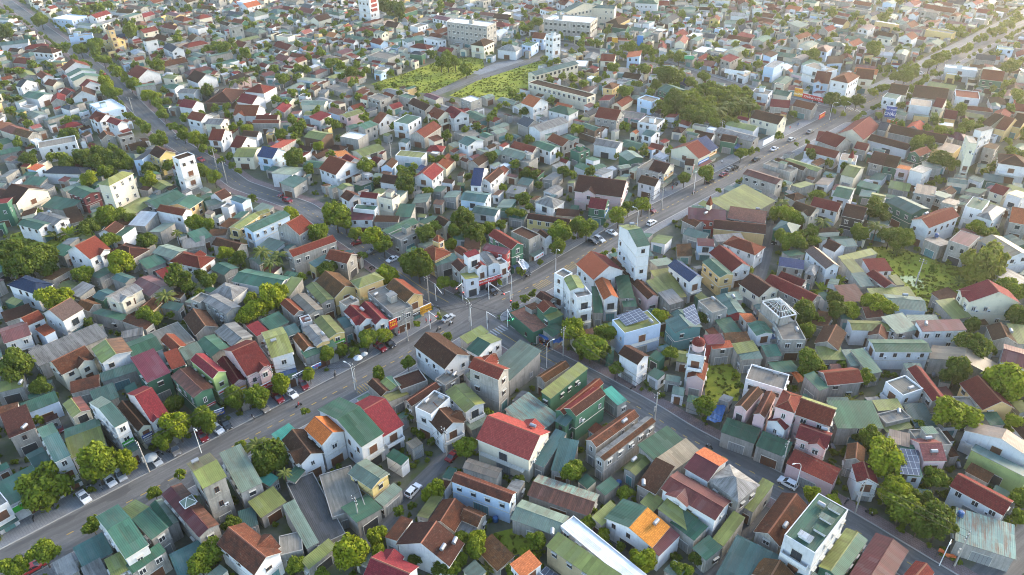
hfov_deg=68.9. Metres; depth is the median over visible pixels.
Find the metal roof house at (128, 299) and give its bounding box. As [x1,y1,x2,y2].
[106,283,145,315]
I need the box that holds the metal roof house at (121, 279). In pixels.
[111,272,135,290]
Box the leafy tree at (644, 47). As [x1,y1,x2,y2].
[637,42,649,58]
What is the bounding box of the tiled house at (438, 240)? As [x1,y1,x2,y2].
[432,234,444,248]
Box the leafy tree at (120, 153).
[112,148,127,159]
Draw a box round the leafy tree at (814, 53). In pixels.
[808,47,820,60]
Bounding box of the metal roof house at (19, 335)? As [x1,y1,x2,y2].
[0,321,34,353]
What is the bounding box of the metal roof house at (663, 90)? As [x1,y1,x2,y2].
[657,84,685,97]
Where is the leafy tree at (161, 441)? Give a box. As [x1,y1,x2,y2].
[151,430,173,452]
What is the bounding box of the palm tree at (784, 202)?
[774,199,788,217]
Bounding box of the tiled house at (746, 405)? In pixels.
[732,386,762,424]
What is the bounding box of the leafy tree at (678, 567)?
[670,560,683,574]
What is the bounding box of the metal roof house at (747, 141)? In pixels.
[714,127,759,148]
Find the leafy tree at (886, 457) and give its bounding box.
[866,435,906,477]
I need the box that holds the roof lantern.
[179,494,197,508]
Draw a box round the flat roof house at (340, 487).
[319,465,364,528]
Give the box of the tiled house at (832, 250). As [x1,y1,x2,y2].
[822,239,844,262]
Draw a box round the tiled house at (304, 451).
[282,429,325,476]
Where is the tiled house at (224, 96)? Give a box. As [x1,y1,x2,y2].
[205,88,244,110]
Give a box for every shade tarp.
[518,259,529,274]
[538,334,548,339]
[553,337,562,351]
[705,405,725,430]
[791,372,803,391]
[934,548,956,567]
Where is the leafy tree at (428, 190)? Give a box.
[421,187,433,193]
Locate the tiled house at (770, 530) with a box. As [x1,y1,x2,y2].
[753,492,807,554]
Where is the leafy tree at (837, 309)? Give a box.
[827,300,846,318]
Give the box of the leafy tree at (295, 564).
[285,555,304,574]
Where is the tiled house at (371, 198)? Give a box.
[360,191,380,214]
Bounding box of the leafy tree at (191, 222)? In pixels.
[183,214,203,229]
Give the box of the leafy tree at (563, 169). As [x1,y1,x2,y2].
[557,165,568,181]
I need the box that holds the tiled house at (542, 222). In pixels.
[526,213,573,232]
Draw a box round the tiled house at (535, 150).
[510,141,539,161]
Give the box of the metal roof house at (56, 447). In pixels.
[37,422,82,490]
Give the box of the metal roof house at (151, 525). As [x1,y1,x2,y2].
[122,499,175,555]
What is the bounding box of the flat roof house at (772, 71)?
[762,60,783,82]
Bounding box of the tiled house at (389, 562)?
[363,548,418,574]
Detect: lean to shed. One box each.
[0,169,20,186]
[0,222,8,235]
[0,264,13,282]
[0,279,8,296]
[0,376,29,405]
[0,402,18,427]
[0,462,12,480]
[1,303,32,325]
[11,373,28,383]
[21,207,37,218]
[22,176,49,186]
[28,391,49,399]
[30,261,60,278]
[40,183,56,196]
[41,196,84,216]
[42,268,75,288]
[44,413,61,426]
[52,552,80,574]
[56,243,72,266]
[62,237,79,246]
[63,205,83,232]
[70,374,102,402]
[71,281,95,302]
[73,532,112,569]
[81,557,108,574]
[90,206,98,212]
[90,267,114,288]
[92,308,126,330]
[95,168,113,181]
[95,187,103,199]
[99,363,140,390]
[116,219,130,227]
[121,327,144,342]
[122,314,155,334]
[124,382,136,401]
[138,254,166,275]
[139,186,152,196]
[149,222,175,244]
[160,301,186,320]
[169,540,207,574]
[171,291,185,305]
[177,233,186,246]
[182,236,206,253]
[185,296,193,311]
[187,227,212,249]
[191,282,213,295]
[199,187,211,195]
[199,193,212,209]
[204,198,225,214]
[205,210,215,224]
[209,228,229,240]
[213,214,224,228]
[219,217,238,238]
[232,211,248,219]
[238,507,259,533]
[248,486,286,527]
[253,202,274,213]
[254,308,275,324]
[259,237,285,256]
[260,473,280,491]
[271,423,294,441]
[282,499,318,555]
[286,466,305,483]
[302,538,335,574]
[328,185,338,198]
[341,494,382,537]
[354,179,373,191]
[372,173,382,186]
[374,482,402,517]
[383,389,408,413]
[386,448,409,476]
[396,190,408,203]
[405,246,415,253]
[412,193,431,213]
[417,238,432,248]
[417,494,442,521]
[418,215,436,226]
[432,186,446,199]
[433,199,444,213]
[443,191,461,208]
[453,185,460,190]
[453,232,466,246]
[456,521,476,543]
[463,560,486,574]
[478,534,514,574]
[496,199,515,217]
[505,185,526,203]
[507,173,517,184]
[507,479,524,505]
[517,177,533,193]
[521,166,544,184]
[530,196,540,207]
[533,428,566,476]
[542,172,562,188]
[542,323,562,347]
[551,437,578,483]
[556,208,579,219]
[567,180,575,191]
[570,205,578,209]
[570,328,596,352]
[588,422,602,437]
[592,500,615,533]
[593,168,612,178]
[596,476,619,504]
[603,386,626,416]
[615,176,628,180]
[622,298,636,312]
[640,492,663,515]
[648,350,664,369]
[649,257,671,272]
[650,234,672,254]
[650,268,686,307]
[663,374,681,391]
[663,560,684,574]
[676,243,691,264]
[682,227,708,248]
[692,535,722,572]
[713,510,744,558]
[715,316,741,336]
[716,534,784,574]
[742,478,773,525]
[752,303,760,317]
[757,167,779,177]
[760,344,781,367]
[767,360,800,382]
[770,329,775,343]
[781,249,803,259]
[784,190,794,198]
[790,181,813,196]
[808,227,839,241]
[812,310,832,336]
[814,177,834,192]
[815,346,845,369]
[818,291,830,311]
[825,397,848,403]
[826,278,839,291]
[830,236,848,240]
[831,184,852,196]
[841,349,859,368]
[855,180,881,194]
[858,190,875,204]
[864,396,879,399]
[867,217,889,225]
[867,222,890,242]
[869,173,887,184]
[880,421,912,437]
[884,193,896,202]
[887,180,910,197]
[888,274,904,286]
[902,403,937,428]
[921,237,948,258]
[927,287,956,308]
[932,298,971,324]
[938,379,951,388]
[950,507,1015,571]
[959,195,971,202]
[964,187,986,199]
[966,175,984,188]
[980,412,1005,427]
[981,173,1003,187]
[993,267,1023,284]
[998,320,1010,324]
[1002,234,1023,248]
[1006,184,1023,191]
[1010,400,1023,418]
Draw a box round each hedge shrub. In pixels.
[410,427,418,434]
[416,430,424,438]
[427,437,434,445]
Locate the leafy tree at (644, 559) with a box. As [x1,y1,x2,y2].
[629,547,657,572]
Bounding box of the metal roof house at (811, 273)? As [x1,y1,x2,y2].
[804,264,819,290]
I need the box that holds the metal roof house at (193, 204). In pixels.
[169,194,205,216]
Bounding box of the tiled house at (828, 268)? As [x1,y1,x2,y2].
[804,246,839,284]
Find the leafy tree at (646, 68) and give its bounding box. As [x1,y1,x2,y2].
[640,63,651,73]
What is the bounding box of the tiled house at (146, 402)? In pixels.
[127,386,179,443]
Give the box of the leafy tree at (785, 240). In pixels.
[778,232,795,250]
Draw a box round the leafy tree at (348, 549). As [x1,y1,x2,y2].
[331,531,370,571]
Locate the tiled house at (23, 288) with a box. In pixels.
[7,275,53,310]
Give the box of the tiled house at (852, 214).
[839,203,867,237]
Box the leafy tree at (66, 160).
[58,154,75,165]
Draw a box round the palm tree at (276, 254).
[268,251,287,265]
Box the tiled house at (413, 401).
[404,382,440,422]
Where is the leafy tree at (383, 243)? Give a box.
[372,235,392,257]
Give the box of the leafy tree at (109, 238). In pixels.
[99,232,121,248]
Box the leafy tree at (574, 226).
[569,216,584,238]
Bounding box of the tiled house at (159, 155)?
[149,146,175,174]
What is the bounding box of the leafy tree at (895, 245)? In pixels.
[888,237,900,250]
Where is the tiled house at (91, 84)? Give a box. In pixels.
[79,79,103,95]
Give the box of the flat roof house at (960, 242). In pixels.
[942,230,979,266]
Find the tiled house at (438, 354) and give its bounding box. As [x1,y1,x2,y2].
[414,332,469,382]
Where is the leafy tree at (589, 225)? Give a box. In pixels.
[576,218,598,241]
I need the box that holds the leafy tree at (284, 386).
[273,375,290,393]
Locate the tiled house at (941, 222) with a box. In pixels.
[910,207,959,248]
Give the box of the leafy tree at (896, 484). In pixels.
[876,473,912,498]
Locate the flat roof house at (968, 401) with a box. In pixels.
[952,396,978,430]
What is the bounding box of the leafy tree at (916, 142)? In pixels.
[909,134,924,150]
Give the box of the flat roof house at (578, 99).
[528,79,595,109]
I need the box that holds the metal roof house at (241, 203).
[230,195,252,213]
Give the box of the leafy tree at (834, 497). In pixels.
[825,493,841,505]
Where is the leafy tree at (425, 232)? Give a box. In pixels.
[414,223,435,242]
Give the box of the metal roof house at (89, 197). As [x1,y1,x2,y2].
[67,185,103,212]
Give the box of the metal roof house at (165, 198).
[143,190,184,221]
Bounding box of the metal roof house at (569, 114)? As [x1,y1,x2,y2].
[547,105,578,127]
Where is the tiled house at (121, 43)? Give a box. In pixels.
[102,34,126,50]
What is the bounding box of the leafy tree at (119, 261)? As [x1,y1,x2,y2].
[107,249,137,273]
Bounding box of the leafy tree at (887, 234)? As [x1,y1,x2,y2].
[876,227,900,248]
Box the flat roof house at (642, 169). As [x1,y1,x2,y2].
[636,158,676,184]
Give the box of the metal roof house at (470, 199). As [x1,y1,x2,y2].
[460,191,491,210]
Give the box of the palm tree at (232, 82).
[226,79,241,87]
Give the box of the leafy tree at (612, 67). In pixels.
[607,62,619,71]
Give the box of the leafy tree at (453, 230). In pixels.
[447,223,460,237]
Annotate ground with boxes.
[0,0,1023,574]
[9,231,94,268]
[372,57,483,92]
[450,60,547,99]
[496,528,530,554]
[663,100,750,127]
[705,364,740,401]
[867,246,975,308]
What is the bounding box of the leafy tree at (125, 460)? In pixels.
[114,448,137,474]
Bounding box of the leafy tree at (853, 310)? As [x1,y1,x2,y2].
[844,301,860,319]
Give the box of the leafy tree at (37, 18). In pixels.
[30,12,48,29]
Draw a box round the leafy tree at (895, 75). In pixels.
[888,71,900,82]
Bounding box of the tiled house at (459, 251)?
[454,246,468,258]
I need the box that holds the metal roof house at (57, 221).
[33,211,72,237]
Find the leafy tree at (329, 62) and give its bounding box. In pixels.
[324,58,336,67]
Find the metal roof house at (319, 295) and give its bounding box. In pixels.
[305,282,336,317]
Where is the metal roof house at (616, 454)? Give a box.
[594,416,655,481]
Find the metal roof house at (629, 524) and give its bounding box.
[604,498,669,551]
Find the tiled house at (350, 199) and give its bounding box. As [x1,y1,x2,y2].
[340,190,360,209]
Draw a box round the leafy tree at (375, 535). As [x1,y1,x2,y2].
[366,525,388,547]
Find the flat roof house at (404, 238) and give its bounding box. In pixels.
[388,224,418,253]
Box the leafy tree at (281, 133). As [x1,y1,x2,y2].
[275,128,287,138]
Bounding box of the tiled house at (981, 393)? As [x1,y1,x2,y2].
[957,375,1014,419]
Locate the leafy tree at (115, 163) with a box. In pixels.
[105,158,123,169]
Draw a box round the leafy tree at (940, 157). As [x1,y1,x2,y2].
[926,150,951,167]
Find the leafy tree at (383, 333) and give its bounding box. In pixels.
[377,327,393,345]
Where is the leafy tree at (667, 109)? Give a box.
[661,103,673,115]
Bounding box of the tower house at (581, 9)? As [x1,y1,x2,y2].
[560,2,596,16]
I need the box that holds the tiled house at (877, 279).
[866,269,895,287]
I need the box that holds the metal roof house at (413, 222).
[381,218,418,235]
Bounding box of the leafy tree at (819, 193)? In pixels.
[807,189,827,200]
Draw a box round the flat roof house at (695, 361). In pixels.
[684,346,705,389]
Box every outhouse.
[0,188,5,196]
[0,304,3,318]
[26,447,54,471]
[44,78,64,93]
[57,280,78,290]
[59,182,82,197]
[78,299,101,321]
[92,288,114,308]
[136,297,163,316]
[143,171,161,179]
[150,180,172,192]
[150,498,183,542]
[165,84,183,96]
[173,175,179,186]
[210,261,238,283]
[212,237,248,259]
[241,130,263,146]
[247,254,273,270]
[279,532,305,569]
[367,378,390,397]
[373,188,385,193]
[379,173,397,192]
[428,498,466,534]
[460,506,486,529]
[508,214,527,227]
[510,499,569,544]
[543,185,562,197]
[585,68,599,79]
[618,150,643,167]
[623,453,650,487]
[648,249,653,264]
[648,308,666,331]
[670,309,683,316]
[675,350,687,372]
[775,157,807,180]
[815,131,824,144]
[853,141,869,160]
[854,306,883,320]
[938,185,956,198]
[943,109,957,122]
[945,177,967,193]
[1010,422,1023,439]
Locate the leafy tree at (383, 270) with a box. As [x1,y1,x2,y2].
[375,263,399,284]
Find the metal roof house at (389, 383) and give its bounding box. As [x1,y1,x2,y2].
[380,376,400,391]
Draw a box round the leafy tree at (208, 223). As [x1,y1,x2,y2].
[198,218,214,230]
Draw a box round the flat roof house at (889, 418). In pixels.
[878,408,910,426]
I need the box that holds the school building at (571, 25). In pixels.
[544,14,597,40]
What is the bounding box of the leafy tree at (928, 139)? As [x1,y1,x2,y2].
[921,133,934,144]
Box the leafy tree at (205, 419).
[189,405,216,435]
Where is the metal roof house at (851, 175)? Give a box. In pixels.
[839,164,864,187]
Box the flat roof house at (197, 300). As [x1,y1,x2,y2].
[190,292,208,309]
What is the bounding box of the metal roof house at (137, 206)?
[123,196,150,215]
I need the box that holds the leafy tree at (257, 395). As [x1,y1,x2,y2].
[243,383,269,409]
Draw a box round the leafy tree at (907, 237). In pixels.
[896,226,915,248]
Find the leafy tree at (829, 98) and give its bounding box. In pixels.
[822,92,840,110]
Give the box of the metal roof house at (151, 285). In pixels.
[134,274,173,305]
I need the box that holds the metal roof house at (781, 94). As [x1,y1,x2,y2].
[773,89,791,99]
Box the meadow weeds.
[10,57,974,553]
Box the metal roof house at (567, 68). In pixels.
[528,61,578,81]
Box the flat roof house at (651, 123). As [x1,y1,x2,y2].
[638,115,664,136]
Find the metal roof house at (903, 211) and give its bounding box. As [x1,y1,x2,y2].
[886,196,928,228]
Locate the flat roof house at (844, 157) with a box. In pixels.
[836,153,857,172]
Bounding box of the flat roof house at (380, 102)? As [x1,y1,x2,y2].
[367,93,390,111]
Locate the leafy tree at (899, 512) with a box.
[882,492,922,525]
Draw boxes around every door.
[0,220,10,226]
[0,275,10,282]
[0,471,10,479]
[0,508,10,521]
[3,393,23,403]
[3,523,16,532]
[21,442,38,455]
[30,198,36,204]
[39,411,53,424]
[43,99,51,105]
[44,233,53,241]
[49,189,55,196]
[64,469,75,476]
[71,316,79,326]
[71,483,79,489]
[77,413,89,423]
[81,394,92,402]
[85,371,93,376]
[90,202,100,207]
[104,276,113,287]
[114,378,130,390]
[142,428,150,435]
[149,565,165,574]
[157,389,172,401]
[164,543,173,555]
[173,287,181,291]
[180,310,185,319]
[188,170,193,176]
[190,179,196,185]
[192,187,199,194]
[205,241,210,249]
[206,263,211,272]
[212,207,221,214]
[219,510,231,523]
[232,230,238,236]
[238,300,244,307]
[240,163,249,168]
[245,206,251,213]
[267,508,282,524]
[271,568,280,574]
[284,190,292,197]
[308,466,322,476]
[316,360,330,368]
[316,555,333,569]
[325,310,334,317]
[331,452,343,467]
[341,519,349,528]
[345,177,351,182]
[347,333,353,342]
[350,267,357,278]
[363,323,370,329]
[363,516,378,534]
[369,442,377,454]
[370,453,382,464]
[387,495,400,514]
[389,431,397,442]
[389,442,400,451]
[395,401,404,413]
[398,132,405,137]
[398,322,410,332]
[406,242,414,249]
[412,301,418,309]
[416,207,424,213]
[419,427,430,438]
[433,194,439,199]
[435,207,440,213]
[442,124,448,130]
[443,268,451,275]
[446,201,454,208]
[447,442,454,450]
[449,429,457,439]
[459,373,463,382]
[469,288,476,296]
[471,259,477,266]
[471,408,478,418]
[473,501,488,515]
[480,215,485,220]
[480,271,484,278]
[491,280,497,285]
[496,462,510,474]
[499,451,507,461]
[500,211,507,217]
[500,562,510,574]
[501,398,507,411]
[502,277,506,285]
[508,177,514,184]
[511,220,520,227]
[535,469,541,476]
[536,334,542,343]
[538,386,542,395]
[544,182,549,188]
[550,506,566,514]
[554,475,565,482]
[555,297,560,305]
[568,186,572,191]
[580,302,587,309]
[580,313,587,320]
[587,454,592,466]
[592,218,600,224]
[594,320,600,326]
[595,468,601,479]
[600,152,608,158]
[605,313,614,320]
[605,401,613,414]
[607,302,614,309]
[619,537,634,551]
[621,372,632,383]
[625,474,632,486]
[637,345,646,352]
[638,334,645,342]
[640,107,646,113]
[641,191,649,198]
[649,360,656,368]
[653,244,661,253]
[660,323,665,331]
[666,335,672,346]
[667,384,676,391]
[678,363,685,372]
[678,538,688,552]
[680,257,688,263]
[687,239,696,248]
[687,388,698,395]
[689,293,696,302]
[690,360,699,368]
[691,283,697,290]
[693,557,702,570]
[699,255,709,260]
[702,247,708,252]
[703,229,710,235]
[713,356,727,365]
[720,287,728,293]
[721,147,730,153]
[727,441,744,454]
[733,279,742,287]
[735,412,742,421]
[742,296,751,308]
[742,364,757,372]
[742,512,749,524]
[758,127,766,134]
[759,335,768,342]
[759,454,776,468]
[764,76,769,81]
[783,352,797,360]
[787,562,798,573]
[788,375,793,382]
[789,548,802,562]
[796,113,804,118]
[798,476,815,486]
[803,388,813,398]
[813,328,820,336]
[842,229,852,237]
[844,468,850,476]
[846,437,862,444]
[854,153,862,160]
[855,494,869,501]
[857,88,864,93]
[859,483,872,491]
[860,198,868,204]
[867,378,877,386]
[868,169,877,175]
[868,345,873,355]
[869,233,881,241]
[881,147,890,153]
[885,173,891,180]
[887,390,895,398]
[889,218,899,227]
[892,189,903,195]
[898,172,904,177]
[913,238,920,246]
[923,248,933,258]
[931,205,938,210]
[946,255,959,266]
[952,186,961,193]
[961,504,979,513]
[967,183,976,188]
[967,551,992,566]
[983,88,990,93]
[985,182,995,187]
[990,445,1002,454]
[990,474,1002,485]
[991,349,1001,357]
[1003,176,1013,183]
[1007,168,1014,173]
[1007,201,1014,207]
[1008,132,1015,138]
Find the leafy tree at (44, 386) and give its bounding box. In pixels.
[28,377,53,393]
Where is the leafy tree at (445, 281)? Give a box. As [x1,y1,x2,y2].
[436,276,450,293]
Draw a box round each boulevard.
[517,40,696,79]
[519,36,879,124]
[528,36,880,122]
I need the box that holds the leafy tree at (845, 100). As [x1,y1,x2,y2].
[840,95,852,108]
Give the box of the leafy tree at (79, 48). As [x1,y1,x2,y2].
[72,42,87,58]
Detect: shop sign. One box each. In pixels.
[12,498,28,512]
[213,407,224,415]
[261,381,272,387]
[292,370,302,379]
[311,362,320,368]
[388,317,397,329]
[420,302,431,314]
[479,277,490,285]
[491,273,501,281]
[534,251,543,260]
[612,37,617,42]
[637,35,642,45]
[684,55,693,59]
[724,69,744,74]
[763,135,773,145]
[794,87,802,96]
[802,93,822,102]
[884,106,897,117]
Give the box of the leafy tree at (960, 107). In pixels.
[953,102,967,120]
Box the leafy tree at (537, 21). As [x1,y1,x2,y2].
[530,17,542,25]
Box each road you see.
[0,0,955,574]
[0,15,1023,574]
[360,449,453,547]
[431,50,577,94]
[694,506,768,574]
[753,223,776,279]
[970,524,1023,574]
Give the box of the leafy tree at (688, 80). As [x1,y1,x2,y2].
[684,76,695,85]
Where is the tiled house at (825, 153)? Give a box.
[803,143,841,168]
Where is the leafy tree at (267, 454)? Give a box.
[251,437,289,476]
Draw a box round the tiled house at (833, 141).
[816,131,850,156]
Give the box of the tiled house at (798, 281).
[778,271,806,288]
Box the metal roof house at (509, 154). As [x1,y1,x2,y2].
[500,147,525,169]
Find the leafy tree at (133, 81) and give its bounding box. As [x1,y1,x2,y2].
[129,77,141,90]
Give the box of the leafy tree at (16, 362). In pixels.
[0,346,36,382]
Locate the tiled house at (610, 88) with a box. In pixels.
[602,82,619,98]
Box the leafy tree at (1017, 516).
[1010,507,1023,526]
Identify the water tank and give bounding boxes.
[20,423,28,429]
[191,457,198,463]
[439,543,446,552]
[451,536,457,545]
[493,515,498,522]
[550,527,553,535]
[641,478,645,486]
[653,518,659,525]
[782,521,788,529]
[817,500,825,507]
[821,426,828,431]
[924,436,932,440]
[930,449,937,454]
[955,461,960,468]
[956,510,964,518]
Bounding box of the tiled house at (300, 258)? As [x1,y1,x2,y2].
[286,235,336,273]
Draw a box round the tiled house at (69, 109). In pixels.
[60,104,79,119]
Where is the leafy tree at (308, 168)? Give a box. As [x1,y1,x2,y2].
[303,162,313,173]
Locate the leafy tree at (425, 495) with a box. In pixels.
[420,487,431,501]
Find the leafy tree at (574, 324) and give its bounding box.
[559,316,585,340]
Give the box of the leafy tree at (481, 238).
[470,235,485,246]
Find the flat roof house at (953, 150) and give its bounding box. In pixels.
[929,142,960,157]
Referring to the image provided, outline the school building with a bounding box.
[447,18,496,47]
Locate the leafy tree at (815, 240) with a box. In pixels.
[807,235,821,245]
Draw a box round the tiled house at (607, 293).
[594,277,618,320]
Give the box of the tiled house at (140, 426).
[117,400,153,448]
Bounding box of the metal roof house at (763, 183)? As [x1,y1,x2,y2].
[738,169,783,196]
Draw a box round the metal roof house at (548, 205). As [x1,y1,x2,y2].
[534,195,564,216]
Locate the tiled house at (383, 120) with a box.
[372,111,396,134]
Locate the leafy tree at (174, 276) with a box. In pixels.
[163,262,196,294]
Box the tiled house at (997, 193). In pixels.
[987,183,1011,206]
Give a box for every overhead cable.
[136,366,267,440]
[142,371,268,443]
[143,369,271,442]
[356,432,443,500]
[472,188,665,304]
[474,189,657,298]
[659,391,783,437]
[660,397,786,444]
[870,481,969,531]
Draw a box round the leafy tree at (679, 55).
[672,50,686,65]
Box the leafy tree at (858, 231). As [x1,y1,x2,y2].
[850,222,869,240]
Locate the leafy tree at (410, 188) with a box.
[401,185,414,199]
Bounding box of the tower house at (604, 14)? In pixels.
[592,4,615,26]
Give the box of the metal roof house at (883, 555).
[849,533,908,574]
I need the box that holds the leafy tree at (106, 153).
[96,147,114,163]
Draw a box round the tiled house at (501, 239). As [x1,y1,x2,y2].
[488,229,522,273]
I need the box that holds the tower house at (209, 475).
[186,452,237,526]
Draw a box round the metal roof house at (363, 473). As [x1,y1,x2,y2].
[348,459,389,498]
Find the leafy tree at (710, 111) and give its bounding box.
[701,106,718,120]
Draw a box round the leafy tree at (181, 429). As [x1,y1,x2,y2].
[157,411,191,442]
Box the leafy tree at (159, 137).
[148,129,168,146]
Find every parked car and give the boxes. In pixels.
[22,560,46,574]
[56,425,63,433]
[75,489,91,504]
[103,475,117,487]
[114,468,127,481]
[152,455,163,467]
[169,441,181,456]
[195,429,209,442]
[197,157,205,161]
[210,422,224,434]
[218,417,232,430]
[261,404,270,413]
[270,392,284,403]
[282,196,292,203]
[285,387,298,398]
[298,377,309,390]
[350,239,363,245]
[366,247,377,254]
[373,341,387,352]
[383,339,396,347]
[386,255,398,262]
[404,482,422,498]
[441,313,455,322]
[444,450,457,463]
[486,285,498,295]
[521,268,530,276]
[587,237,598,244]
[593,234,605,242]
[605,229,617,235]
[646,206,656,212]
[646,219,656,225]
[719,172,728,176]
[731,165,738,170]
[751,157,760,161]
[770,146,778,150]
[777,475,798,490]
[787,137,795,141]
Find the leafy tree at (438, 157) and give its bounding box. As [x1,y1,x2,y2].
[434,155,445,162]
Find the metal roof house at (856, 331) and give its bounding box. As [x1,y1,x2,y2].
[845,320,891,345]
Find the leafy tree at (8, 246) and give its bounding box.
[0,238,24,260]
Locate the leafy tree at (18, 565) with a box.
[0,553,29,574]
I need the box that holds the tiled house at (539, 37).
[532,32,546,49]
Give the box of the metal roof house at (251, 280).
[231,268,289,297]
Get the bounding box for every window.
[60,459,68,466]
[68,370,74,376]
[84,365,90,372]
[108,361,114,367]
[118,424,126,432]
[123,434,129,441]
[138,566,147,574]
[154,555,163,564]
[157,380,163,386]
[158,533,166,542]
[214,486,219,493]
[249,488,256,496]
[262,370,268,377]
[265,562,272,572]
[281,358,287,364]
[331,441,337,449]
[420,416,426,423]
[484,496,489,502]
[498,501,504,508]
[551,551,556,558]
[562,529,569,537]
[566,561,571,569]
[596,458,601,466]
[607,457,612,465]
[712,556,719,564]
[762,537,770,546]
[799,417,806,423]
[811,447,818,455]
[945,332,952,337]
[954,490,962,498]
[970,499,979,507]
[988,509,996,517]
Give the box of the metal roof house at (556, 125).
[529,117,568,140]
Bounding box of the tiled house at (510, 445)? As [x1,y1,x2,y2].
[476,412,549,481]
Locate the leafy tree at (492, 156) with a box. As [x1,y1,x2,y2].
[485,150,497,163]
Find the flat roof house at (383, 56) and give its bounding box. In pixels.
[367,51,399,62]
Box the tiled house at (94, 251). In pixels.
[66,236,109,271]
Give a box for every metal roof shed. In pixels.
[0,197,18,226]
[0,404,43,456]
[0,465,64,520]
[20,391,64,426]
[28,323,107,377]
[35,324,57,344]
[89,382,119,409]
[104,551,130,574]
[116,226,137,246]
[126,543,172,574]
[128,211,159,234]
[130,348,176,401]
[133,149,152,175]
[134,83,156,98]
[155,266,181,291]
[163,348,186,381]
[178,341,204,368]
[219,444,263,508]
[246,320,267,345]
[260,311,288,329]
[271,166,305,187]
[280,174,307,197]
[281,276,304,307]
[283,323,300,350]
[301,339,338,370]
[309,254,326,278]
[337,316,354,342]
[350,207,374,231]
[374,215,399,229]
[385,516,412,552]
[395,203,415,221]
[434,253,457,278]
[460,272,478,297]
[460,325,488,351]
[463,249,479,272]
[464,238,480,252]
[482,243,510,276]
[499,339,541,395]
[504,392,555,436]
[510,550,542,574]
[525,302,537,314]
[541,362,587,412]
[544,309,563,326]
[546,532,621,574]
[555,414,572,438]
[591,286,602,326]
[615,275,634,313]
[636,457,674,503]
[637,426,682,464]
[646,277,668,294]
[648,527,679,570]
[657,288,682,317]
[657,438,698,474]
[658,498,697,529]
[670,510,707,554]
[688,207,725,236]
[695,238,714,260]
[703,333,724,362]
[709,340,732,365]
[712,184,774,219]
[713,232,743,247]
[719,417,760,456]
[723,331,750,342]
[728,291,742,304]
[730,340,758,368]
[736,351,762,372]
[738,313,756,331]
[753,431,792,470]
[776,257,804,277]
[784,449,840,495]
[800,371,828,402]
[826,400,883,444]
[834,238,857,254]
[834,284,862,305]
[837,248,877,272]
[838,258,863,283]
[849,272,874,294]
[850,348,881,386]
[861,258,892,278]
[867,286,915,296]
[872,398,902,413]
[874,21,898,32]
[881,313,917,338]
[887,429,909,448]
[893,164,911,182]
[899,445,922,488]
[906,315,938,324]
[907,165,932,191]
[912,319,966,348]
[917,488,931,500]
[921,161,941,183]
[931,191,952,210]
[940,198,959,210]
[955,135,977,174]
[963,444,1023,492]
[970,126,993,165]
[978,143,999,167]
[1002,190,1023,217]
[1006,323,1023,348]
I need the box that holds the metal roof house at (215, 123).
[204,118,228,136]
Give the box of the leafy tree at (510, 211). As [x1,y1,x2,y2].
[505,207,515,217]
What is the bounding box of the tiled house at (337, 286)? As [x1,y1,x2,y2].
[315,270,357,314]
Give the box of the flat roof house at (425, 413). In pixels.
[415,390,450,438]
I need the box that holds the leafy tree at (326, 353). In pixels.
[319,345,334,366]
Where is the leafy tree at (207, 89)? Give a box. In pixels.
[200,83,213,99]
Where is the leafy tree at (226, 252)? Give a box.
[216,246,234,260]
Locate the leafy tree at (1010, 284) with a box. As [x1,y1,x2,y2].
[994,276,1021,294]
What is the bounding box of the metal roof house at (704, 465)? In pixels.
[684,447,727,487]
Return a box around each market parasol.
[144,452,156,463]
[353,355,362,361]
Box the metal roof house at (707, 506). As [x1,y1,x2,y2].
[661,471,730,537]
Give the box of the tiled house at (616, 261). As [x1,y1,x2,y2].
[610,256,627,274]
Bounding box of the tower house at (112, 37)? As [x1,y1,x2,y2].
[105,24,119,52]
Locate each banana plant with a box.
[42,231,64,240]
[58,226,78,240]
[64,233,82,238]
[480,560,493,574]
[519,544,536,554]
[809,282,829,294]
[836,274,846,284]
[844,393,857,399]
[890,246,905,255]
[951,275,968,285]
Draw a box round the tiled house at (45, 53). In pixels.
[33,47,63,59]
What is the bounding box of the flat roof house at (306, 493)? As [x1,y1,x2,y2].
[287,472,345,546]
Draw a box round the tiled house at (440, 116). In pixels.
[427,107,449,130]
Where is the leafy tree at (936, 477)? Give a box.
[921,465,950,489]
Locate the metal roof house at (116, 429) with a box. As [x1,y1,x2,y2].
[89,396,137,449]
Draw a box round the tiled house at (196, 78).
[186,69,218,87]
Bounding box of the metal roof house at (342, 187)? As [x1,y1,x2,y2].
[337,183,353,200]
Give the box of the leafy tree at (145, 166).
[140,161,156,173]
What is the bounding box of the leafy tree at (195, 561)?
[186,551,212,574]
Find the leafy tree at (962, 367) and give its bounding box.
[938,356,972,388]
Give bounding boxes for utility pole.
[135,440,149,472]
[350,363,357,392]
[351,495,357,512]
[402,313,408,340]
[424,275,429,302]
[441,427,446,455]
[466,302,471,330]
[561,326,565,355]
[654,392,659,419]
[661,186,665,210]
[780,440,789,471]
[854,479,866,512]
[915,258,926,285]
[953,531,970,565]
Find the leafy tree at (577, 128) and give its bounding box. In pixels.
[570,123,584,133]
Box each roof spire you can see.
[706,196,712,209]
[847,151,853,163]
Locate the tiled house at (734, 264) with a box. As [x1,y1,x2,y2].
[709,244,751,287]
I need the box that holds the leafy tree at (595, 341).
[575,334,608,363]
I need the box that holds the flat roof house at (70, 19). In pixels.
[52,14,88,28]
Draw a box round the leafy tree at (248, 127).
[240,124,253,131]
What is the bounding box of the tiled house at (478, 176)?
[470,168,488,191]
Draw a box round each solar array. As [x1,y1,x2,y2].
[541,566,557,574]
[616,308,648,325]
[683,304,700,327]
[900,448,919,476]
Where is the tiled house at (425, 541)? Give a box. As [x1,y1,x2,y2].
[396,520,463,574]
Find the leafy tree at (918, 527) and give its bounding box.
[909,505,937,539]

